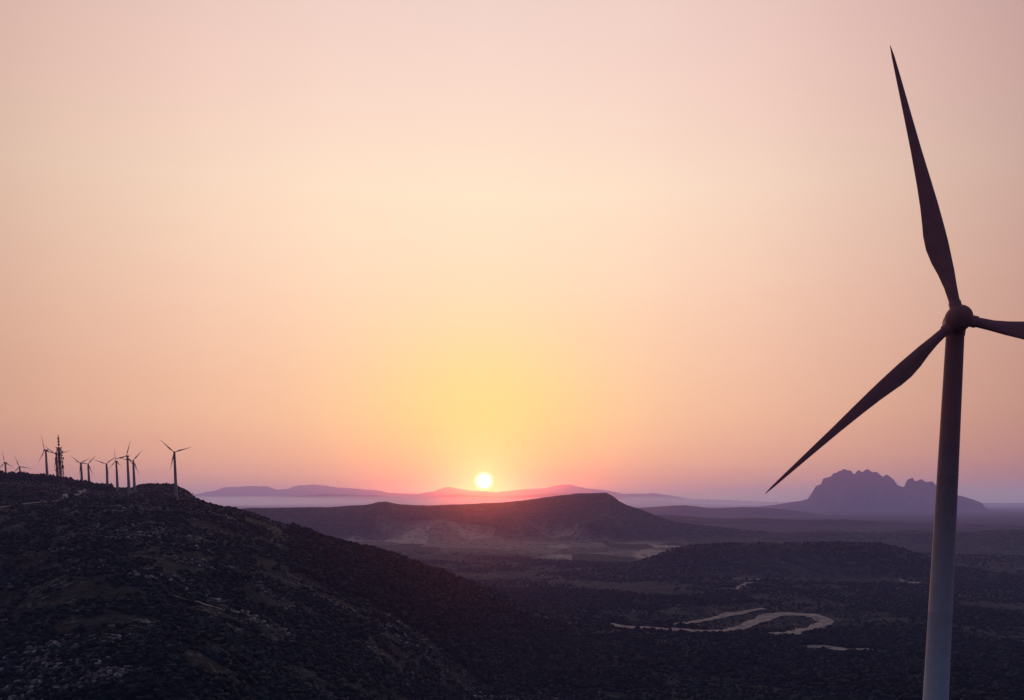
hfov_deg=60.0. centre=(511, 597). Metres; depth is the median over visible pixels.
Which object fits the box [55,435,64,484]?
radio mast
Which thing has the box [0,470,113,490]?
pine trees
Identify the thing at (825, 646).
dirt track
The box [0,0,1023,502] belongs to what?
sky
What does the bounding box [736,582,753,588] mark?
dirt track
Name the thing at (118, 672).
limestone rocks
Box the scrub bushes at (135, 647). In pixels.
[0,478,1023,699]
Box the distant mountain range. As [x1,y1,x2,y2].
[192,484,1023,508]
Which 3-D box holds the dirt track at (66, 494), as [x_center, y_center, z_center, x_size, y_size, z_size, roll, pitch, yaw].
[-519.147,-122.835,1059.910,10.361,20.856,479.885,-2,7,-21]
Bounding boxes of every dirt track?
[53,489,92,500]
[174,595,261,621]
[611,612,833,633]
[674,608,764,623]
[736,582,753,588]
[807,645,872,649]
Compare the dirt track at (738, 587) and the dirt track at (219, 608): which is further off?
the dirt track at (738, 587)
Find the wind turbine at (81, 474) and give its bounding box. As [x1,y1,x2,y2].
[71,456,87,480]
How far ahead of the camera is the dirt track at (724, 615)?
1342.20 m
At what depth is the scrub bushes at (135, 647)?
549.77 m
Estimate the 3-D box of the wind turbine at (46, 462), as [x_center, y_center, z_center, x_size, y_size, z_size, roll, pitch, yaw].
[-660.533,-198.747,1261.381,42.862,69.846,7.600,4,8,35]
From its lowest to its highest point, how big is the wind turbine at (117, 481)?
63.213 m
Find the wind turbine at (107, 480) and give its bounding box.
[93,456,115,485]
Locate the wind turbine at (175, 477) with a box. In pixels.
[163,442,190,498]
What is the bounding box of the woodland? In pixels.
[287,522,1023,699]
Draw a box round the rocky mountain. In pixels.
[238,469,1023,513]
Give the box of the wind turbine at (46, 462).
[38,435,50,475]
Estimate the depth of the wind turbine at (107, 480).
1280.61 m
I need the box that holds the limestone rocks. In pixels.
[0,481,601,699]
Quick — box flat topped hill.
[242,493,1023,569]
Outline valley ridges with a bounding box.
[638,505,1023,531]
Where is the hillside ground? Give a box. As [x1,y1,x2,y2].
[0,479,1023,699]
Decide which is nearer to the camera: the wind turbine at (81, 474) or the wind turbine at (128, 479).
the wind turbine at (128, 479)
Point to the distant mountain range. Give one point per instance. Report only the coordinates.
(314, 495)
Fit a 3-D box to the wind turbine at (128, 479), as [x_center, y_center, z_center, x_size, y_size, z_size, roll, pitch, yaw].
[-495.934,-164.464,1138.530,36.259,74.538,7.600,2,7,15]
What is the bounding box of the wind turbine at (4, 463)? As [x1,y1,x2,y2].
[1,451,12,471]
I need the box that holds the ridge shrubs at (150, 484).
[112,482,202,500]
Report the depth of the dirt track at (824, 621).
1253.30 m
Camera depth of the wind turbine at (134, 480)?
1185.54 m
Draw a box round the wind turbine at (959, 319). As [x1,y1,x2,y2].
[765,45,1023,699]
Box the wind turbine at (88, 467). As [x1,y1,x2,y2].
[80,455,95,481]
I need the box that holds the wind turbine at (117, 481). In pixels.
[109,450,122,489]
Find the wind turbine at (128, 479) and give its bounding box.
[113,443,134,495]
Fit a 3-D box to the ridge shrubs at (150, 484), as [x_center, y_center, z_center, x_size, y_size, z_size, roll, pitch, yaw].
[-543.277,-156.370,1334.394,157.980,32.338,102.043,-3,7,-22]
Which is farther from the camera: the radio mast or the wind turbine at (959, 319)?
the radio mast
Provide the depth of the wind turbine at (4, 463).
1412.06 m
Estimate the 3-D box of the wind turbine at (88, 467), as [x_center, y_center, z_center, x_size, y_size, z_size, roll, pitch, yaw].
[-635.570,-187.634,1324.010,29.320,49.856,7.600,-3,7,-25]
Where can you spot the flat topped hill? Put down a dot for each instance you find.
(596, 527)
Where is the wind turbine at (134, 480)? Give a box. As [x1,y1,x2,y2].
[120,452,140,492]
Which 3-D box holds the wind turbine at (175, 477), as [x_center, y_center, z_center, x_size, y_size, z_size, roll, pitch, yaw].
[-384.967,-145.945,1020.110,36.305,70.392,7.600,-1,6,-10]
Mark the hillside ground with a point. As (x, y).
(795, 559)

